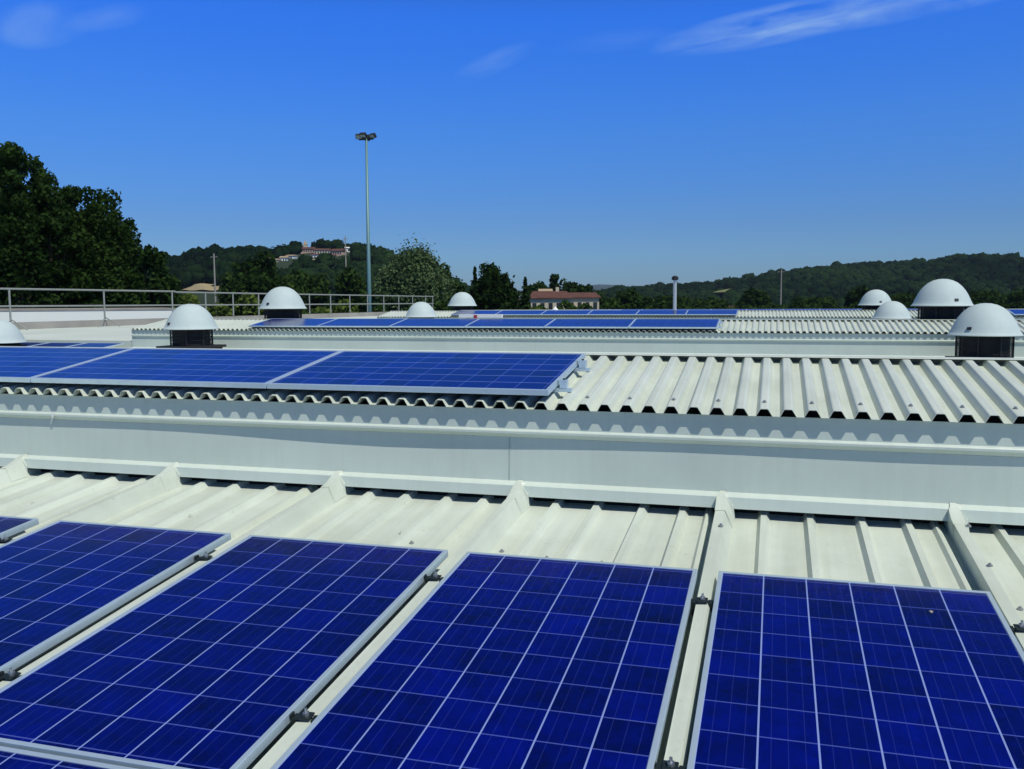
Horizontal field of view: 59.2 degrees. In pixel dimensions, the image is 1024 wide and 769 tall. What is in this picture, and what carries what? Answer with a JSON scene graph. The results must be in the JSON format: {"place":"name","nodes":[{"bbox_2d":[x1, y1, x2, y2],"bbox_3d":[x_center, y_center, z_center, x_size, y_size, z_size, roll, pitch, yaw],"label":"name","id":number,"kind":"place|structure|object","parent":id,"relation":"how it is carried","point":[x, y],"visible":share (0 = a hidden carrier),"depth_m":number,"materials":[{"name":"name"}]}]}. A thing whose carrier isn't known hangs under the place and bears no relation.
{"place":"outdoors","nodes":[
{"label":"outdoors","id":0,"kind":"place"},
{"bbox_2d":[0,308,175,321],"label":"warehouse","id":1,"kind":"structure","parent":0,"point":[43,314],"depth_m":50.67,"materials":[{"name":"metal"}]},
{"bbox_2d":[182,283,218,290],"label":"field","id":2,"kind":"structure","parent":0,"point":[200,286],"depth_m":501.59,"materials":[{"name":"plant"}]},
{"bbox_2d":[181,252,362,307],"bbox_3d":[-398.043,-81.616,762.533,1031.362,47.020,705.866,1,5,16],"label":"hills","id":3,"kind":"structure","parent":0,"point":[210,297],"depth_m":495.62,"materials":[{"name":"plant"}]},
{"bbox_2d":[279,256,288,260],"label":"house","id":4,"kind":"structure","parent":3,"relation":"on","point":[284,258],"depth_m":559.53,"materials":[{"name":"grey"}]},
{"bbox_2d":[301,247,315,253],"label":"house","id":5,"kind":"structure","parent":3,"relation":"on","point":[308,249],"depth_m":643.93,"materials":[{"name":"paint"}]},
{"bbox_2d":[314,248,330,253],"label":"house","id":6,"kind":"structure","parent":3,"relation":"on","point":[320,250],"depth_m":607.20,"materials":[{"name":"paint"}]},
{"bbox_2d":[134,238,521,316],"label":"woodland","id":7,"kind":"object","parent":3,"relation":"on","point":[190,267],"visible":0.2,"depth_m":543.95,"materials":[{"name":"green plant"}]},
{"bbox_2d":[330,249,346,255],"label":"house","id":8,"kind":"structure","parent":3,"relation":"on","point":[338,252],"depth_m":583.32,"materials":[{"name":"paint"}]},
{"bbox_2d":[459,314,502,318],"bbox_3d":[-0.674,-1.446,19.349,0.970,0.125,0.120,1,5,16],"label":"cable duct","id":9,"kind":"object","parent":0,"point":[467,316],"visible":0.96,"depth_m":19.30,"materials":[{"name":"white"}]},
{"bbox_2d":[0,0,1023,289],"label":"sky","id":10,"kind":"structure","parent":0,"point":[584,142],"materials":[{"name":"blue"}]},
{"bbox_2d":[530,287,572,309],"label":"house","id":11,"kind":"structure","parent":0,"point":[550,300],"depth_m":161.01,"materials":[{"name":"ceramic"}]},
{"bbox_2d":[517,284,614,296],"bbox_3d":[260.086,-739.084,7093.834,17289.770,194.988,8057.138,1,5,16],"label":"hills","id":12,"kind":"structure","parent":0,"point":[598,286],"depth_m":5743.68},
{"bbox_2d":[568,292,600,308],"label":"house","id":13,"kind":"structure","parent":0,"point":[590,298],"depth_m":168.48,"materials":[{"name":"ceramic"}]},
{"label":"ground","id":14,"kind":"structure","parent":0,"visible":0},
{"bbox_2d":[0,141,47,308],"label":"tree","id":15,"kind":"object","parent":14,"relation":"on","point":[20,258],"visible":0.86,"depth_m":59.00,"materials":[{"name":"green plant"}]},
{"bbox_2d":[20,153,58,300],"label":"tree","id":16,"kind":"object","parent":14,"relation":"on","point":[33,165],"visible":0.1,"depth_m":68.55,"materials":[{"name":"green plant"}]},
{"bbox_2d":[25,167,75,307],"bbox_3d":[-32.206,-5.840,62.933,3.442,18.453,3.711,-3,6,-26],"label":"tree","id":17,"kind":"object","parent":14,"relation":"on","point":[51,212],"visible":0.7,"depth_m":62.05,"materials":[{"name":"green plant"}]},
{"bbox_2d":[58,184,82,307],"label":"tree","id":18,"kind":"object","parent":14,"relation":"on","point":[71,202],"visible":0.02,"depth_m":71.02,"materials":[{"name":"green plant"}]},
{"bbox_2d":[51,186,143,307],"bbox_3d":[-30.356,-5.675,65.894,5.929,17.567,6.133,1,5,16],"label":"tree","id":19,"kind":"object","parent":14,"relation":"on","point":[104,241],"visible":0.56,"depth_m":64.53,"materials":[{"name":"green plant"}]},
{"bbox_2d":[113,211,146,307],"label":"tree","id":20,"kind":"object","parent":14,"relation":"on","point":[130,223],"visible":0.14,"depth_m":67.56,"materials":[{"name":"green plant"}]},
{"bbox_2d":[135,243,179,307],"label":"tree","id":21,"kind":"object","parent":14,"relation":"on","point":[152,258],"visible":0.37,"depth_m":83.17,"materials":[{"name":"green plant"}]},
{"bbox_2d":[155,273,181,304],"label":"tree","id":22,"kind":"object","parent":14,"relation":"on","point":[178,287],"visible":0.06,"depth_m":148.92,"materials":[{"name":"green plant"}]},
{"bbox_2d":[213,254,216,313],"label":"utility pole","id":23,"kind":"object","parent":14,"relation":"on","point":[214,277],"visible":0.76,"depth_m":199.32,"materials":[{"name":"concrete"}]},
{"bbox_2d":[174,292,263,316],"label":"hedge","id":24,"kind":"object","parent":14,"relation":"on","point":[246,310],"visible":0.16,"depth_m":104.42,"materials":[{"name":"green plant"}]},
{"bbox_2d":[215,261,239,315],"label":"tree","id":25,"kind":"object","parent":14,"relation":"on","point":[226,285],"visible":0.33,"depth_m":167.77,"materials":[{"name":"green plant"}]},
{"bbox_2d":[230,251,283,315],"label":"tree","id":26,"kind":"object","parent":14,"relation":"on","point":[257,275],"visible":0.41,"depth_m":132.64,"materials":[{"name":"green plant"}]},
{"bbox_2d":[276,275,309,313],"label":"tree","id":27,"kind":"object","parent":14,"relation":"on","point":[296,287],"visible":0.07,"depth_m":148.71,"materials":[{"name":"green plant"}]},
{"bbox_2d":[287,270,333,311],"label":"tree","id":28,"kind":"object","parent":14,"relation":"on","point":[314,284],"visible":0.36,"depth_m":157.79,"materials":[{"name":"green plant"}]},
{"bbox_2d":[266,299,376,314],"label":"hedge","id":29,"kind":"object","parent":14,"relation":"on","point":[324,310],"visible":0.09,"depth_m":109.37,"materials":[{"name":"green plant"}]},
{"bbox_2d":[334,266,366,311],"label":"tree","id":30,"kind":"object","parent":14,"relation":"on","point":[349,281],"visible":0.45,"depth_m":148.19,"materials":[{"name":"green plant"}]},
{"bbox_2d":[355,132,376,311],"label":"floodlight mast","id":31,"kind":"object","parent":14,"relation":"on","point":[365,136],"visible":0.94,"depth_m":65.25,"materials":[{"name":"galvanised steel"},{"name":"dark steel"}]},
{"bbox_2d":[366,265,388,307],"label":"tree","id":32,"kind":"object","parent":14,"relation":"on","point":[372,291],"visible":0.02,"depth_m":117.12,"materials":[{"name":"green plant"}]},
{"bbox_2d":[374,300,450,311],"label":"hedge","id":33,"kind":"object","parent":14,"relation":"on","point":[441,305],"visible":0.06,"depth_m":99.39,"materials":[{"name":"green plant"}]},
{"bbox_2d":[371,233,458,311],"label":"willow tree","id":34,"kind":"object","parent":14,"relation":"on","point":[409,272],"visible":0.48,"depth_m":109.06,"materials":[{"name":"green plant"}]},
{"bbox_2d":[439,262,451,289],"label":"tree","id":35,"kind":"object","parent":14,"relation":"on","point":[447,267],"visible":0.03,"depth_m":134.11,"materials":[{"name":"green plant"}]},
{"bbox_2d":[449,280,465,292],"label":"tree","id":36,"kind":"object","parent":14,"relation":"on","point":[460,288],"visible":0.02,"depth_m":127.13,"materials":[{"name":"green plant"}]},
{"bbox_2d":[471,266,479,309],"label":"tree","id":37,"kind":"object","parent":14,"relation":"on","point":[474,287],"visible":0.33,"depth_m":115.60,"materials":[{"name":"green plant"}]},
{"bbox_2d":[467,261,517,309],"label":"tree","id":38,"kind":"object","parent":14,"relation":"on","point":[495,290],"visible":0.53,"depth_m":116.11,"materials":[{"name":"green plant"}]},
{"bbox_2d":[0,309,1023,768],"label":"factory building","id":39,"kind":"structure","parent":14,"relation":"on","point":[852,445],"depth_m":4.74,"materials":[{"name":"metal"},{"name":"paint"}]},
{"bbox_2d":[0,535,14,542],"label":"panel clamp","id":40,"kind":"object","parent":39,"relation":"attached to","point":[5,539],"visible":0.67,"depth_m":4.18,"materials":[{"name":"grey metal"}]},
{"bbox_2d":[0,668,21,681],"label":"panel clamp","id":41,"kind":"object","parent":39,"relation":"attached to","point":[11,674],"visible":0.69,"depth_m":2.90,"materials":[{"name":"grey metal"}]},
{"bbox_2d":[0,320,26,345],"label":"roof fan","id":42,"kind":"object","parent":39,"relation":"on","point":[11,334],"visible":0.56,"depth_m":20.13},
{"bbox_2d":[0,516,38,538],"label":"solar panel","id":43,"kind":"object","parent":39,"relation":"on","point":[10,526],"visible":1,"depth_m":4.41,"materials":[{"name":"glass"}]},
{"bbox_2d":[18,342,48,345],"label":"solar panel","id":44,"kind":"object","parent":39,"relation":"on","point":[30,343],"visible":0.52,"depth_m":20.76,"materials":[{"name":"glass"}]},
{"bbox_2d":[34,342,84,346],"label":"solar panel","id":45,"kind":"object","parent":39,"relation":"on","point":[55,344],"visible":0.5,"depth_m":20.39,"materials":[{"name":"glass"}]},
{"bbox_2d":[0,347,132,382],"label":"solar panel","id":46,"kind":"object","parent":39,"relation":"on","point":[21,364],"visible":0.72,"depth_m":6.23,"materials":[{"name":"glass"}]},
{"bbox_2d":[0,746,136,768],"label":"solar panel","id":47,"kind":"object","parent":39,"relation":"on","point":[12,758],"visible":1,"depth_m":2.41,"materials":[{"name":"glass"}]},
{"bbox_2d":[69,343,123,346],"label":"solar panel","id":48,"kind":"object","parent":39,"relation":"on","point":[99,345],"visible":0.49,"depth_m":20.14,"materials":[{"name":"glass"}]},
{"bbox_2d":[0,520,230,672],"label":"solar panel","id":49,"kind":"object","parent":39,"relation":"on","point":[61,580],"visible":1,"depth_m":3.74,"materials":[{"name":"glass"}]},
{"bbox_2d":[30,348,340,387],"bbox_3d":[-2.062,-0.120,5.811,1.650,0.030,0.964,1,14,16],"label":"solar panel","id":50,"kind":"object","parent":39,"relation":"on","point":[240,368],"visible":0.9,"depth_m":5.70,"materials":[{"name":"glass"}]},
{"bbox_2d":[156,304,226,348],"bbox_3d":[-6.689,-1.050,18.799,1.120,1.262,1.120,1,5,16],"label":"roof fan","id":51,"kind":"object","parent":39,"relation":"on","point":[191,325],"visible":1,"depth_m":18.46},
{"bbox_2d":[194,552,212,562],"bbox_3d":[-1.320,0.765,3.893,0.150,0.087,0.040,1,11,13],"label":"panel clamp","id":52,"kind":"object","parent":39,"relation":"attached to","point":[205,556],"visible":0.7,"depth_m":3.88,"materials":[{"name":"grey metal"}]},
{"bbox_2d":[0,288,433,329],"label":"guard rail","id":53,"kind":"object","parent":39,"relation":"on","point":[172,304],"visible":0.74,"depth_m":36.95,"materials":[{"name":"metal"}]},
{"bbox_2d":[0,535,447,768],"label":"solar panel","id":54,"kind":"object","parent":39,"relation":"on","point":[235,655],"visible":0.98,"depth_m":2.96,"materials":[{"name":"glass"}]},
{"bbox_2d":[258,287,306,318],"bbox_3d":[-5.440,-1.744,21.403,1.120,1.157,1.120,1,5,16],"label":"roof fan","id":55,"kind":"object","parent":39,"relation":"on","point":[282,302],"visible":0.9,"depth_m":21.05},
{"bbox_2d":[248,318,334,326],"bbox_3d":[-4.793,-1.356,19.767,1.650,0.030,0.964,1,14,16],"label":"solar panel","id":56,"kind":"object","parent":39,"relation":"on","point":[294,322],"visible":1,"depth_m":19.69,"materials":[{"name":"glass"}]},
{"bbox_2d":[289,707,317,725],"bbox_3d":[-0.595,0.978,2.611,0.150,0.087,0.040,1,11,13],"label":"panel clamp","id":57,"kind":"object","parent":39,"relation":"attached to","point":[305,715],"visible":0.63,"depth_m":2.60,"materials":[{"name":"grey metal"}]},
{"bbox_2d":[317,319,404,327],"bbox_3d":[-3.203,-1.321,19.305,1.650,0.030,0.964,1,14,16],"label":"solar panel","id":58,"kind":"object","parent":39,"relation":"on","point":[385,323],"visible":0.98,"depth_m":19.21,"materials":[{"name":"glass"}]},
{"bbox_2d":[405,302,436,318],"bbox_3d":[-3.115,-2.154,30.936,1.120,1.372,1.120,1,5,16],"label":"roof fan","id":59,"kind":"object","parent":39,"relation":"on","point":[420,310],"visible":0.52,"depth_m":30.56},
{"bbox_2d":[389,319,477,327],"bbox_3d":[-1.613,-1.286,18.844,1.650,0.030,0.964,1,14,16],"label":"solar panel","id":60,"kind":"object","parent":39,"relation":"on","point":[434,323],"visible":0.91,"depth_m":18.71,"materials":[{"name":"glass"}]},
{"bbox_2d":[424,571,443,584],"bbox_3d":[-0.305,0.787,3.599,0.150,0.087,0.040,1,11,16],"label":"panel clamp","id":61,"kind":"object","parent":39,"relation":"attached to","point":[435,576],"visible":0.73,"depth_m":3.59,"materials":[{"name":"grey metal"}]},
{"bbox_2d":[448,292,476,310],"bbox_3d":[-1.880,-2.928,34.059,1.120,1.132,1.120,1,5,16],"label":"roof fan","id":62,"kind":"object","parent":39,"relation":"on","point":[461,301],"visible":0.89,"depth_m":33.70},
{"bbox_2d":[451,310,501,314],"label":"solar panel","id":63,"kind":"object","parent":39,"relation":"on","point":[476,312],"visible":0.76,"depth_m":32.47,"materials":[{"name":"glass"}]},
{"bbox_2d":[270,551,696,768],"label":"solar panel","id":64,"kind":"object","parent":39,"relation":"on","point":[478,660],"visible":1,"depth_m":2.78,"materials":[{"name":"glass"}]},
{"bbox_2d":[465,319,554,327],"bbox_3d":[-0.023,-1.251,18.383,1.650,0.030,0.964,1,14,16],"label":"solar panel","id":65,"kind":"object","parent":39,"relation":"on","point":[510,323],"visible":0.88,"depth_m":18.27,"materials":[{"name":"glass"}]},
{"bbox_2d":[497,310,546,314],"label":"solar panel","id":66,"kind":"object","parent":39,"relation":"on","point":[521,312],"visible":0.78,"depth_m":31.93,"materials":[{"name":"glass"}]},
{"bbox_2d":[552,378,571,391],"bbox_3d":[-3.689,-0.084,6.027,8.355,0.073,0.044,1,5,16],"label":"clamp","id":67,"kind":"object","parent":39,"relation":"attached to","point":[564,384],"visible":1,"depth_m":4.86,"materials":[{"name":"metal"}]},
{"bbox_2d":[540,310,591,314],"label":"solar panel","id":68,"kind":"object","parent":39,"relation":"on","point":[566,312],"visible":1,"depth_m":31.44,"materials":[{"name":"glass"}]},
{"bbox_2d":[573,359,590,371],"bbox_3d":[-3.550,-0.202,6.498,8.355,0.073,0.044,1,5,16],"label":"clamp","id":69,"kind":"object","parent":39,"relation":"attached to","point":[583,365],"visible":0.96,"depth_m":5.33,"materials":[{"name":"metal"}]},
{"bbox_2d":[267,351,584,395],"bbox_3d":[-0.472,-0.085,5.350,1.650,0.030,0.964,1,14,16],"label":"solar panel","id":70,"kind":"object","parent":69,"relation":"on","point":[507,373],"visible":1,"depth_m":5.23,"materials":[{"name":"glass"}]},
{"bbox_2d":[545,319,634,327],"bbox_3d":[1.567,-1.216,17.922,1.650,0.030,0.964,1,14,16],"label":"solar panel","id":71,"kind":"object","parent":39,"relation":"on","point":[591,323],"visible":0.9,"depth_m":17.83,"materials":[{"name":"glass"}]},
{"bbox_2d":[587,310,638,314],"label":"solar panel","id":72,"kind":"object","parent":39,"relation":"on","point":[613,312],"visible":1,"depth_m":30.97,"materials":[{"name":"glass"}]},
{"bbox_2d":[636,310,687,314],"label":"solar panel","id":73,"kind":"object","parent":39,"relation":"on","point":[661,312],"visible":1,"depth_m":30.49,"materials":[{"name":"glass"}]},
{"bbox_2d":[654,757,686,768],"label":"panel clamp","id":74,"kind":"object","parent":39,"relation":"attached to","point":[670,763],"visible":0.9,"depth_m":2.31,"materials":[{"name":"grey metal"}]},
{"bbox_2d":[629,319,719,328],"bbox_3d":[3.157,-1.181,17.461,1.650,0.030,0.964,1,14,16],"label":"solar panel","id":75,"kind":"object","parent":39,"relation":"on","point":[677,323],"visible":0.91,"depth_m":17.35,"materials":[{"name":"glass"}]},
{"bbox_2d":[672,276,677,309],"bbox_3d":[5.661,-3.129,31.316,0.230,1.305,0.230,1,5,16],"label":"flue pipe","id":76,"kind":"object","parent":39,"relation":"on","point":[674,278],"visible":0.91,"depth_m":31.26,"materials":[{"name":"silver metal"}]},
{"bbox_2d":[691,593,713,615],"bbox_3d":[0.700,0.809,3.308,0.150,0.087,0.040,1,11,13],"label":"panel clamp","id":77,"kind":"object","parent":39,"relation":"attached to","point":[701,599],"visible":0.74,"depth_m":3.30,"materials":[{"name":"grey metal"}]},
{"bbox_2d":[686,310,737,314],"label":"solar panel","id":78,"kind":"object","parent":39,"relation":"on","point":[712,312],"visible":1,"depth_m":30.02,"materials":[{"name":"glass"}]},
{"bbox_2d":[687,571,1023,768],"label":"solar panel","id":79,"kind":"object","parent":39,"relation":"on","point":[806,673],"visible":1,"depth_m":2.70,"materials":[{"name":"glass"}]},
{"bbox_2d":[858,290,890,309],"bbox_3d":[12.111,-2.607,30.004,1.120,1.107,1.120,1,5,16],"label":"roof fan","id":80,"kind":"object","parent":39,"relation":"on","point":[873,299],"visible":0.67,"depth_m":29.67},
{"bbox_2d":[872,301,911,318],"bbox_3d":[11.316,-1.823,26.857,1.120,1.327,1.120,1,5,16],"label":"roof fan","id":81,"kind":"object","parent":39,"relation":"on","point":[892,310],"visible":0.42,"depth_m":26.49},
{"bbox_2d":[910,279,972,318],"bbox_3d":[8.310,-1.452,17.415,1.120,1.177,1.120,1,5,16],"label":"roof fan","id":82,"kind":"object","parent":39,"relation":"on","point":[943,299],"visible":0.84,"depth_m":17.07},
{"bbox_2d":[945,303,1023,357],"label":"roof fan","id":83,"kind":"object","parent":39,"relation":"on","point":[990,330],"visible":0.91,"depth_m":14.39},
{"bbox_2d":[1007,309,1023,314],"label":"solar panel","id":84,"kind":"object","parent":39,"relation":"on","point":[1017,311],"visible":0.95,"depth_m":27.60,"materials":[{"name":"glass"}]},
{"bbox_2d":[1009,620,1023,635],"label":"panel clamp","id":85,"kind":"object","parent":39,"relation":"attached to","point":[1018,627],"visible":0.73,"depth_m":3.01,"materials":[{"name":"grey metal"}]},
{"bbox_2d":[513,287,521,309],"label":"tree","id":86,"kind":"object","parent":14,"relation":"on","point":[518,307],"visible":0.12,"depth_m":137.56,"materials":[{"name":"green plant"}]},
{"bbox_2d":[520,277,531,309],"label":"conifer","id":87,"kind":"object","parent":14,"relation":"on","point":[525,301],"visible":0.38,"depth_m":139.54,"materials":[{"name":"green plant"}]},
{"bbox_2d":[528,283,543,300],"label":"tree","id":88,"kind":"object","parent":14,"relation":"on","point":[533,287],"visible":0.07,"depth_m":198.74,"materials":[{"name":"green plant"}]},
{"bbox_2d":[529,281,550,288],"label":"tree","id":89,"kind":"object","parent":14,"relation":"on","point":[542,284],"visible":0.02,"depth_m":203.61,"materials":[{"name":"green plant"}]},
{"bbox_2d":[548,273,560,290],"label":"tree","id":90,"kind":"object","parent":14,"relation":"on","point":[554,284],"visible":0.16,"depth_m":208.80,"materials":[{"name":"green plant"}]},
{"bbox_2d":[558,278,583,291],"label":"tree","id":91,"kind":"object","parent":14,"relation":"on","point":[568,286],"visible":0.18,"depth_m":206.38,"materials":[{"name":"green plant"}]},
{"bbox_2d":[529,299,630,309],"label":"hedge","id":92,"kind":"object","parent":14,"relation":"on","point":[566,305],"visible":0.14,"depth_m":139.28,"materials":[{"name":"green plant"}]},
{"bbox_2d":[581,284,593,291],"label":"tree","id":93,"kind":"object","parent":14,"relation":"on","point":[588,288],"visible":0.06,"depth_m":209.86,"materials":[{"name":"green plant"}]},
{"bbox_2d":[599,295,623,308],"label":"tree","id":94,"kind":"object","parent":14,"relation":"on","point":[602,302],"visible":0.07,"depth_m":178.76,"materials":[{"name":"green plant"}]},
{"bbox_2d":[616,287,644,308],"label":"tree","id":95,"kind":"object","parent":14,"relation":"on","point":[636,301],"visible":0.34,"depth_m":188.80,"materials":[{"name":"green plant"}]},
{"bbox_2d":[642,296,660,308],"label":"tree","id":96,"kind":"object","parent":14,"relation":"on","point":[647,300],"visible":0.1,"depth_m":208.84,"materials":[{"name":"green plant"}]},
{"bbox_2d":[652,294,695,308],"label":"tree","id":97,"kind":"object","parent":14,"relation":"on","point":[661,300],"visible":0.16,"depth_m":216.41,"materials":[{"name":"green plant"}]},
{"bbox_2d":[645,303,766,308],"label":"hedge","id":98,"kind":"object","parent":14,"relation":"on","point":[685,306],"visible":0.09,"depth_m":199.43,"materials":[{"name":"green plant"}]},
{"bbox_2d":[691,296,728,308],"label":"tree","id":99,"kind":"object","parent":14,"relation":"on","point":[711,301],"visible":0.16,"depth_m":236.63,"materials":[{"name":"green plant"}]},
{"bbox_2d":[733,287,774,308],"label":"tree","id":100,"kind":"object","parent":14,"relation":"on","point":[752,296],"visible":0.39,"depth_m":227.02,"materials":[{"name":"green plant"}]},
{"bbox_2d":[780,269,781,304],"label":"utility pole","id":101,"kind":"object","parent":14,"relation":"on","point":[781,287],"visible":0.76,"depth_m":229.49,"materials":[{"name":"metal"}]},
{"bbox_2d":[788,296,837,308],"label":"tree","id":102,"kind":"object","parent":14,"relation":"on","point":[802,302],"visible":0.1,"depth_m":237.29,"materials":[{"name":"green plant"}]},
{"bbox_2d":[843,284,868,308],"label":"tree","id":103,"kind":"object","parent":14,"relation":"on","point":[857,293],"visible":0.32,"depth_m":228.45,"materials":[{"name":"green plant"}]},
{"bbox_2d":[767,300,1023,308],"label":"hedge","id":104,"kind":"object","parent":14,"relation":"on","point":[854,305],"visible":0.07,"depth_m":204.55,"materials":[{"name":"green plant"}]},
{"bbox_2d":[888,291,917,308],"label":"tree","id":105,"kind":"object","parent":14,"relation":"on","point":[907,299],"visible":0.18,"depth_m":236.22,"materials":[{"name":"green plant"}]},
{"bbox_2d":[967,288,1008,308],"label":"tree","id":106,"kind":"object","parent":14,"relation":"on","point":[986,296],"visible":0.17,"depth_m":230.25,"materials":[{"name":"green plant"}]},
{"bbox_2d":[1005,287,1023,307],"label":"tree","id":107,"kind":"object","parent":14,"relation":"on","point":[1015,297],"visible":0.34,"depth_m":238.85,"materials":[{"name":"green plant"}]},
{"bbox_3d":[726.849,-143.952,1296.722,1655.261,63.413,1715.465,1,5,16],"label":"hills","id":108,"kind":"structure","parent":0,"visible":0},
{"bbox_2d":[592,252,1023,306],"bbox_3d":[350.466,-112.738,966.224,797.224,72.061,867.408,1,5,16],"label":"woodland","id":109,"kind":"object","parent":108,"relation":"on","point":[837,280],"visible":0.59,"depth_m":881.45,"materials":[{"name":"green plant"}]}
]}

